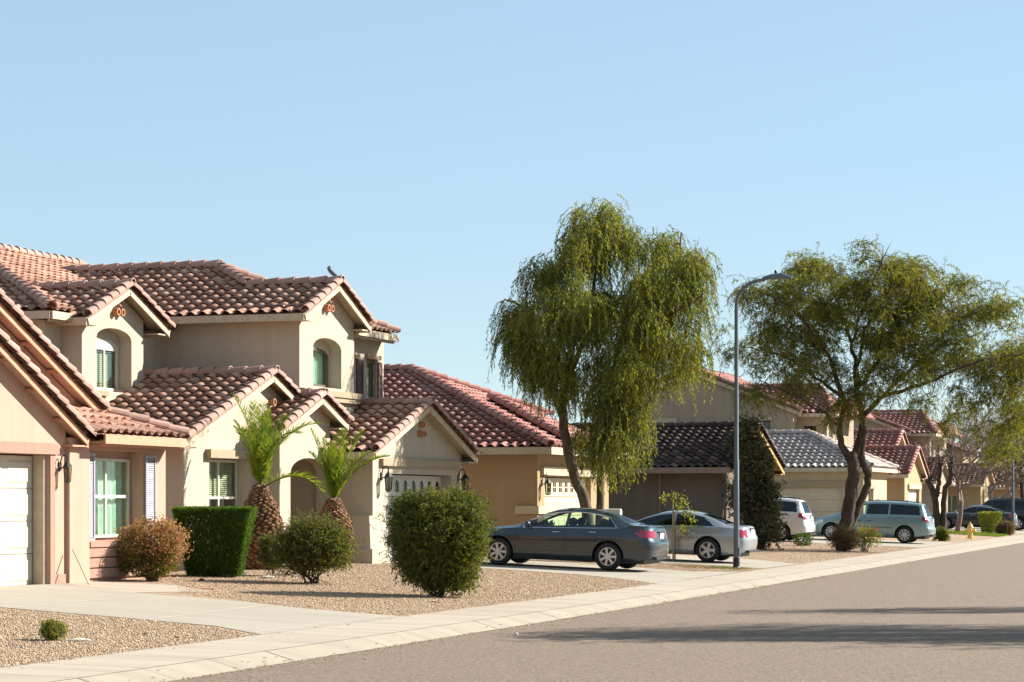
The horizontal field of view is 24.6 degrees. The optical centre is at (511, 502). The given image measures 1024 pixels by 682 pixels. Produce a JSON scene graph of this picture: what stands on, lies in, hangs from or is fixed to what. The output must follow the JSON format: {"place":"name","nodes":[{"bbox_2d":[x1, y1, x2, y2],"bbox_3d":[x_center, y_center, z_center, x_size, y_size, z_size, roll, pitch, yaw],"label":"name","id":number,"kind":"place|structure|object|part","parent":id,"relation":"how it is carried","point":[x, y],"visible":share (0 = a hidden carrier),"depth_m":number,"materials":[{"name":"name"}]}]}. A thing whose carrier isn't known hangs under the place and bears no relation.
{"place":"outdoors","nodes":[
{"label":"outdoors","id":0,"kind":"place"},
{"bbox_2d":[62,581,210,591],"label":"path","id":1,"kind":"structure","parent":0,"point":[132,587],"depth_m":41.58,"materials":[{"name":"concrete"}]},
{"bbox_2d":[72,549,89,584],"bbox_3d":[-7.673,1.145,41.768,0.032,0.628,0.545,0,0,-43],"label":"garden stake","id":2,"kind":"object","parent":1,"relation":"on","point":[80,566],"visible":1,"depth_m":41.75,"materials":[{"name":"beige wood"}]},
{"bbox_2d":[0,564,660,633],"bbox_3d":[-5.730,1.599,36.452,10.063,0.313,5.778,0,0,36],"label":"driveway","id":3,"kind":"structure","parent":0,"point":[257,617],"depth_m":35.87,"materials":[{"name":"concrete"}]},
{"bbox_2d":[0,530,1022,667],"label":"gravel yard","id":4,"kind":"structure","parent":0,"point":[956,538],"depth_m":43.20,"materials":[{"name":"beige gravel"}]},
{"bbox_2d":[38,617,70,640],"bbox_3d":[-5.638,1.582,28.876,0.434,0.333,0.381,0,0,18],"label":"weed","id":5,"kind":"object","parent":4,"relation":"on","point":[50,629],"visible":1,"depth_m":28.84,"materials":[{"name":"green plant"}]},
{"bbox_2d":[65,638,90,641],"bbox_3d":[-5.344,1.703,28.898,0.325,0.061,0.096,0,0,-3],"label":"rock","id":6,"kind":"object","parent":4,"relation":"on","point":[80,639],"visible":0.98,"depth_m":28.87,"materials":[{"name":"white stone"}]},
{"bbox_2d":[0,288,189,585],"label":"house","id":7,"kind":"structure","parent":4,"relation":"on","point":[82,468],"depth_m":42.02,"materials":[{"name":"beige paint"}]},
{"bbox_2d":[0,455,32,585],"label":"garage door","id":8,"kind":"structure","parent":7,"relation":"in","point":[16,471],"depth_m":40.89,"materials":[{"name":"white metal"}]},
{"bbox_2d":[93,434,129,537],"bbox_3d":[-8.039,-0.180,44.110,0.920,2.280,2.480,0,0,19],"label":"window","id":9,"kind":"structure","parent":7,"relation":"in","point":[108,472],"depth_m":44.39,"materials":[{"name":"beige plastic"}]},
{"bbox_2d":[112,530,182,581],"bbox_3d":[-6.806,1.028,43.826,1.320,1.056,0.933,0,0,-9],"label":"bush","id":10,"kind":"object","parent":4,"relation":"on","point":[131,568],"visible":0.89,"depth_m":43.65,"materials":[{"name":"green plant"}]},
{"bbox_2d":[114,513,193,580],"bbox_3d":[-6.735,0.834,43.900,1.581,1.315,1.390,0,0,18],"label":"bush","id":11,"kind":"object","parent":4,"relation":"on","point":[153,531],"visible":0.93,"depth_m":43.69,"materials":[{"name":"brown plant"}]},
{"bbox_2d":[171,505,266,576],"bbox_3d":[-5.848,0.774,46.670,1.862,1.460,1.444,0,0,0],"label":"hedge","id":12,"kind":"object","parent":4,"relation":"on","point":[207,557],"visible":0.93,"depth_m":46.21,"materials":[{"name":"green plant"}]},
{"bbox_2d":[0,243,482,569],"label":"house","id":13,"kind":"structure","parent":4,"relation":"on","point":[193,346],"depth_m":55.71,"materials":[{"name":"beige paint"}]},
{"bbox_2d":[96,339,117,390],"bbox_3d":[-9.330,-3.135,53.379,0.130,1.170,1.280,0,0,19],"label":"window","id":14,"kind":"structure","parent":13,"relation":"in","point":[101,344],"depth_m":53.50,"materials":[{"name":"beige plastic"}]},
{"bbox_2d":[209,459,237,505],"bbox_3d":[-6.610,-0.065,52.432,0.130,1.770,1.950,0,0,19],"label":"window","id":15,"kind":"structure","parent":13,"relation":"in","point":[215,467],"depth_m":52.74,"materials":[{"name":"beige plastic"}]},
{"bbox_2d":[313,348,327,387],"bbox_3d":[-4.826,-3.285,57.155,0.185,0.930,1.380,0,0,19],"label":"window","id":16,"kind":"structure","parent":13,"relation":"in","point":[317,353],"depth_m":57.58,"materials":[{"name":"green glass"}]},
{"bbox_2d":[323,354,323,384],"bbox_3d":[-5.090,-3.100,59.700,0.020,2.060,1.560,0,0,19],"label":"window","id":17,"kind":"structure","parent":13,"relation":"in","point":[323,354],"depth_m":60.39,"materials":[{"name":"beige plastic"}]},
{"bbox_2d":[327,266,337,275],"bbox_3d":[-4.289,-5.535,56.806,0.402,0.390,0.135,0,0,-2],"label":"pigeon","id":18,"kind":"object","parent":13,"relation":"on","point":[331,271],"visible":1,"depth_m":56.76,"materials":[{"name":"grey"}]},
{"bbox_2d":[367,360,373,397],"bbox_3d":[-3.765,-3.000,60.997,0.130,1.360,0.660,0,0,19],"label":"window","id":19,"kind":"structure","parent":13,"relation":"in","point":[368,362],"depth_m":61.25,"materials":[{"name":"green metal"}]},
{"bbox_2d":[386,475,440,560],"bbox_3d":[-2.608,0.390,59.049,0.091,2.140,4.620,0,0,19],"label":"garage door","id":20,"kind":"structure","parent":13,"relation":"in","point":[401,482],"depth_m":58.85,"materials":[{"name":"beige metal"}]},
{"bbox_2d":[255,530,281,575],"bbox_3d":[-4.877,1.030,47.493,0.748,0.945,0.878,0,0,18],"label":"bush","id":21,"kind":"object","parent":4,"relation":"on","point":[263,542],"visible":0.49,"depth_m":47.35,"materials":[{"name":"green plant"}]},
{"bbox_2d":[232,393,325,569],"bbox_3d":[-5.012,-0.439,50.388,2.030,3.877,1.745,0,0,-7],"label":"palm tree","id":22,"kind":"object","parent":4,"relation":"on","point":[261,498],"visible":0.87,"depth_m":50.35,"materials":[{"name":"green plant"}]},
{"bbox_2d":[252,507,364,583],"bbox_3d":[-3.918,0.890,45.162,2.132,1.605,1.819,0,0,18],"label":"bush","id":23,"kind":"object","parent":4,"relation":"on","point":[302,547],"visible":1,"depth_m":44.96,"materials":[{"name":"green plant"}]},
{"bbox_2d":[308,427,390,566],"bbox_3d":[-3.768,-0.125,53.671,1.795,3.258,1.321,0,0,18],"label":"palm tree","id":24,"kind":"object","parent":4,"relation":"on","point":[333,504],"visible":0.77,"depth_m":53.47,"materials":[{"name":"green plant"}]},
{"bbox_2d":[369,478,502,597],"bbox_3d":[-1.409,0.699,42.339,2.287,2.266,2.035,0,0,18],"label":"bush","id":25,"kind":"object","parent":4,"relation":"on","point":[441,539],"visible":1,"depth_m":41.96,"materials":[{"name":"green plant"}]},
{"bbox_2d":[384,363,631,526],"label":"house","id":26,"kind":"structure","parent":4,"relation":"on","point":[519,472],"depth_m":66.56,"materials":[{"name":"beige paint"}]},
{"bbox_2d":[545,478,585,524],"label":"garage door","id":27,"kind":"structure","parent":26,"relation":"in","point":[563,495],"depth_m":67.85,"materials":[{"name":"white metal"}]},
{"bbox_2d":[484,194,731,562],"bbox_3d":[2.534,-3.258,62.079,6.436,9.725,6.272,0,0,18],"label":"tree","id":28,"kind":"object","parent":4,"relation":"on","point":[635,350],"visible":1,"depth_m":60.93,"materials":[{"name":"green plant"}]},
{"bbox_2d":[568,420,787,529],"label":"house","id":29,"kind":"structure","parent":4,"relation":"on","point":[694,461],"depth_m":81.84,"materials":[{"name":"beige paint"}]},
{"bbox_2d":[659,490,697,560],"bbox_3d":[4.598,0.647,65.002,1.095,1.986,0.576,0,0,-4],"label":"sapling","id":30,"kind":"object","parent":4,"relation":"on","point":[673,530],"visible":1,"depth_m":64.98,"materials":[{"name":"green plant"}]},
{"bbox_2d":[581,368,898,537],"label":"house","id":31,"kind":"structure","parent":4,"relation":"on","point":[815,475],"depth_m":109.47,"materials":[{"name":"yellow paint"}]},
{"bbox_2d":[740,421,769,429],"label":"window","id":32,"kind":"structure","parent":31,"relation":"in","point":[767,423],"depth_m":111.40,"materials":[{"name":"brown glass"}]},
{"bbox_2d":[777,488,841,534],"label":"garage door","id":33,"kind":"structure","parent":31,"relation":"in","point":[821,502],"depth_m":105.19,"materials":[{"name":"beige metal"}]},
{"bbox_2d":[806,426,830,436],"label":"window","id":34,"kind":"structure","parent":31,"relation":"in","point":[807,427],"depth_m":111.89,"materials":[{"name":"beige glass"}]},
{"bbox_2d":[721,408,789,549],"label":"climbing shrub","id":35,"kind":"object","parent":4,"relation":"on","point":[759,505],"visible":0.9,"depth_m":80.19,"materials":[{"name":"green plant"}]},
{"bbox_2d":[733,270,791,567],"bbox_3d":[6.546,-2.162,61.381,1.590,7.795,0.308,0,0,18],"label":"street lamp","id":36,"kind":"object","parent":4,"relation":"on","point":[737,548],"visible":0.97,"depth_m":61.55,"materials":[{"name":"metal"}]},
{"bbox_2d":[792,532,814,545],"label":"bush","id":37,"kind":"object","parent":4,"relation":"on","point":[797,537],"visible":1,"depth_m":86.89,"materials":[{"name":"green plant"}]},
{"bbox_2d":[824,522,863,550],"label":"bush","id":38,"kind":"object","parent":4,"relation":"on","point":[842,539],"visible":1,"depth_m":81.42,"materials":[{"name":"brown plant"}]},
{"bbox_2d":[696,233,1023,550],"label":"tree","id":39,"kind":"object","parent":4,"relation":"on","point":[898,336],"visible":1,"depth_m":82.10,"materials":[{"name":"green plant"}]},
{"bbox_2d":[853,524,884,551],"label":"rose bush","id":40,"kind":"object","parent":4,"relation":"on","point":[864,540],"visible":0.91,"depth_m":82.11,"materials":[{"name":"green plant"}]},
{"bbox_2d":[836,428,929,501],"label":"house","id":41,"kind":"structure","parent":4,"relation":"on","point":[893,446],"depth_m":115.28,"materials":[{"name":"paint"}]},
{"bbox_2d":[908,490,915,501],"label":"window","id":42,"kind":"structure","parent":41,"relation":"in","point":[911,493],"depth_m":116.00,"materials":[{"name":"white glass"}]},
{"bbox_2d":[854,409,963,515],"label":"house","id":43,"kind":"structure","parent":4,"relation":"on","point":[919,435],"depth_m":143.01,"materials":[{"name":"beige paint"}]},
{"bbox_2d":[938,493,941,512],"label":"garage door","id":44,"kind":"structure","parent":43,"relation":"in","point":[939,498],"depth_m":142.23,"materials":[{"name":"beige metal"}]},
{"bbox_2d":[931,526,950,540],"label":"bush","id":45,"kind":"object","parent":4,"relation":"on","point":[942,533],"visible":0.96,"depth_m":103.86,"materials":[{"name":"green plant"}]},
{"bbox_2d":[925,396,992,458],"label":"bare tree","id":46,"kind":"object","parent":4,"relation":"on","point":[966,438],"visible":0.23,"depth_m":166.71,"materials":[{"name":"brown plant"}]},
{"bbox_2d":[914,407,1023,530],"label":"bare tree","id":47,"kind":"object","parent":4,"relation":"on","point":[960,486],"visible":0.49,"depth_m":128.54,"materials":[{"name":"brown plant"}]},
{"bbox_2d":[964,522,975,538],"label":"fire hydrant","id":48,"kind":"object","parent":4,"relation":"on","point":[970,529],"visible":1,"depth_m":111.40,"materials":[{"name":"yellow metal"}]},
{"bbox_2d":[946,441,996,511],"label":"house","id":49,"kind":"structure","parent":4,"relation":"on","point":[976,493],"depth_m":161.94,"materials":[{"name":"paint"}]},
{"bbox_2d":[948,495,957,511],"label":"window","id":50,"kind":"structure","parent":49,"relation":"in","point":[952,499],"depth_m":161.92,"materials":[{"name":"green glass"}]},
{"bbox_2d":[947,408,1006,467],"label":"bare tree","id":51,"kind":"object","parent":4,"relation":"on","point":[989,416],"visible":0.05,"depth_m":194.58,"materials":[{"name":"brown plant"}]},
{"bbox_2d":[977,511,1002,532],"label":"bush","id":52,"kind":"object","parent":4,"relation":"on","point":[990,526],"visible":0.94,"depth_m":127.22,"materials":[{"name":"green plant"}]},
{"bbox_2d":[964,433,1023,499],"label":"house","id":53,"kind":"structure","parent":4,"relation":"on","point":[996,483],"depth_m":149.77,"materials":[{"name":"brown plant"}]},
{"bbox_2d":[977,462,1019,497],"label":"house","id":54,"kind":"structure","parent":4,"relation":"on","point":[999,491],"depth_m":194.22,"materials":[{"name":"beige paint"}]},
{"bbox_2d":[979,398,1023,498],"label":"tree","id":55,"kind":"object","parent":4,"relation":"on","point":[1021,489],"visible":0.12,"depth_m":149.85,"materials":[{"name":"green plant"}]},
{"bbox_2d":[984,421,1019,497],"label":"bare tree","id":56,"kind":"object","parent":4,"relation":"on","point":[1007,486],"visible":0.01,"depth_m":166.58,"materials":[{"name":"grey plant"}]},
{"bbox_2d":[994,518,1016,534],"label":"bush","id":57,"kind":"object","parent":4,"relation":"on","point":[1007,527],"visible":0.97,"depth_m":124.29,"materials":[{"name":"brown plant"}]},
{"bbox_2d":[1011,421,1023,532],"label":"street lamp","id":58,"kind":"object","parent":4,"relation":"on","point":[1012,519],"visible":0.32,"depth_m":127.44,"materials":[{"name":"metal"}]},
{"bbox_2d":[0,534,1023,681],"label":"pavement","id":59,"kind":"structure","parent":0,"point":[64,669],"depth_m":32.96,"materials":[{"name":"concrete"}]},
{"bbox_2d":[6,537,1017,681],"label":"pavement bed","id":60,"kind":"object","parent":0,"point":[410,624],"visible":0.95,"depth_m":32.62,"materials":[{"name":"grey concrete"}]},
{"bbox_2d":[0,0,1023,462],"label":"sky","id":61,"kind":"structure","parent":0,"point":[418,152],"materials":[{"name":"blue"}]},
{"bbox_2d":[75,547,966,678],"bbox_3d":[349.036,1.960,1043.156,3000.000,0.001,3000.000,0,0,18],"label":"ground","id":62,"kind":"structure","parent":0,"point":[482,631],"depth_m":36.02,"materials":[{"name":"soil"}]},
{"bbox_2d":[388,558,735,583],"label":"driveway","id":63,"kind":"structure","parent":0,"point":[656,576],"depth_m":56.38,"materials":[{"name":"concrete"}]},
{"bbox_2d":[480,508,669,569],"bbox_3d":[1.367,0.855,57.771,4.934,1.475,2.090,2,1,19],"label":"parked car","id":64,"kind":"object","parent":63,"relation":"on","point":[617,541],"visible":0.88,"depth_m":56.89,"materials":[{"name":"blue paint"}]},
{"bbox_3d":[2.713,0.380,57.313,0.698,0.254,1.219,2,1,19],"label":"rear window","id":65,"kind":"part","parent":64,"relation":"part of","materials":[{"name":"grey glass"}]},
{"bbox_2d":[170,543,1023,681],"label":"road","id":66,"kind":"structure","parent":0,"point":[958,617],"depth_m":32.02,"materials":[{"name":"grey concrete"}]},
{"bbox_2d":[46,566,847,681],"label":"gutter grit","id":67,"kind":"object","parent":66,"relation":"on","point":[481,631],"visible":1,"depth_m":33.86,"materials":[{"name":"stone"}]},
{"bbox_2d":[68,557,916,681],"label":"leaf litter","id":68,"kind":"object","parent":66,"relation":"on","point":[490,630],"visible":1,"depth_m":34.48,"materials":[{"name":"brown plant"}]},
{"bbox_2d":[55,539,1023,681],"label":"kerb","id":69,"kind":"structure","parent":66,"relation":"on","point":[197,668],"depth_m":33.08,"materials":[{"name":"concrete"}]},
{"bbox_2d":[80,545,988,681],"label":"kerb joints","id":70,"kind":"object","parent":69,"relation":"on","point":[478,622],"visible":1,"depth_m":35.20,"materials":[{"name":"grey concrete"}]},
{"bbox_2d":[659,563,743,569],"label":"grass","id":71,"kind":"structure","parent":0,"point":[701,566],"depth_m":61.44,"materials":[{"name":"green plant"}]},
{"bbox_2d":[660,555,794,567],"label":"driveway","id":72,"kind":"structure","parent":0,"point":[748,563],"depth_m":65.64,"materials":[{"name":"concrete"}]},
{"bbox_2d":[604,509,621,519],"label":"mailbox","id":73,"kind":"object","parent":72,"relation":"on","point":[618,511],"visible":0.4,"depth_m":65.39,"materials":[{"name":"metal"}]},
{"bbox_2d":[637,510,758,561],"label":"parked car","id":74,"kind":"object","parent":72,"relation":"on","point":[712,539],"visible":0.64,"depth_m":65.11,"materials":[{"name":"silver metal"}]},
{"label":"side window","id":75,"kind":"part","parent":74,"relation":"part of","materials":[{"name":"black glass"}]},
{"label":"side window","id":76,"kind":"part","parent":74,"relation":"part of","materials":[{"name":"black glass"}]},
{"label":"rear window","id":77,"kind":"part","parent":74,"relation":"part of","materials":[{"name":"grey glass"}]},
{"bbox_2d":[711,566,750,569],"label":"grass","id":78,"kind":"structure","parent":0,"point":[721,567],"depth_m":61.26,"materials":[{"name":"green plant"}]},
{"bbox_2d":[775,537,953,547],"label":"driveway","id":79,"kind":"structure","parent":0,"point":[884,542],"depth_m":95.88,"materials":[{"name":"concrete"}]},
{"bbox_2d":[770,496,815,540],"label":"parked car","id":80,"kind":"object","parent":79,"relation":"on","point":[800,519],"visible":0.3,"depth_m":92.12,"materials":[{"name":"white paint"}]},
{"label":"side window","id":81,"kind":"part","parent":80,"relation":"part of","materials":[{"name":"black glass"}]},
{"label":"rear window","id":82,"kind":"part","parent":80,"relation":"part of","materials":[{"name":"grey glass"}]},
{"bbox_2d":[814,499,935,542],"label":"parked car","id":83,"kind":"object","parent":79,"relation":"on","point":[906,521],"visible":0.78,"depth_m":96.80,"materials":[{"name":"teal metal"}]},
{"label":"side window","id":84,"kind":"part","parent":83,"relation":"part of","materials":[{"name":"black glass"}]},
{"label":"rear window","id":85,"kind":"part","parent":83,"relation":"part of","materials":[{"name":"grey glass"}]},
{"bbox_2d":[946,527,1023,533],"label":"driveway","id":86,"kind":"structure","parent":0,"point":[978,529],"depth_m":137.29,"materials":[{"name":"concrete"}]},
{"bbox_2d":[932,505,1018,528],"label":"parked car","id":87,"kind":"object","parent":86,"relation":"on","point":[970,513],"visible":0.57,"depth_m":134.68,"materials":[{"name":"blue paint"}]},
{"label":"side window","id":88,"kind":"part","parent":87,"relation":"part of","materials":[{"name":"black glass"}]},
{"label":"side window","id":89,"kind":"part","parent":87,"relation":"part of","materials":[{"name":"black glass"}]},
{"bbox_2d":[955,497,1023,529],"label":"parked car","id":90,"kind":"object","parent":86,"relation":"on","point":[1004,504],"visible":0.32,"depth_m":141.01,"materials":[{"name":"black paint"}]},
{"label":"side window","id":91,"kind":"part","parent":90,"relation":"part of","materials":[{"name":"black glass"}]},
{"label":"lawn soil","id":92,"kind":"structure","parent":0,"visible":0},
{"bbox_2d":[922,442,956,527],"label":"pruned tree","id":93,"kind":"object","parent":92,"relation":"on","point":[935,493],"visible":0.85,"depth_m":127.13,"materials":[{"name":"brown plant"}]},
{"bbox_2d":[948,530,1007,536],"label":"grass","id":94,"kind":"structure","parent":92,"relation":"on","point":[976,533],"depth_m":121.68,"materials":[{"name":"green plant"}]}
]}

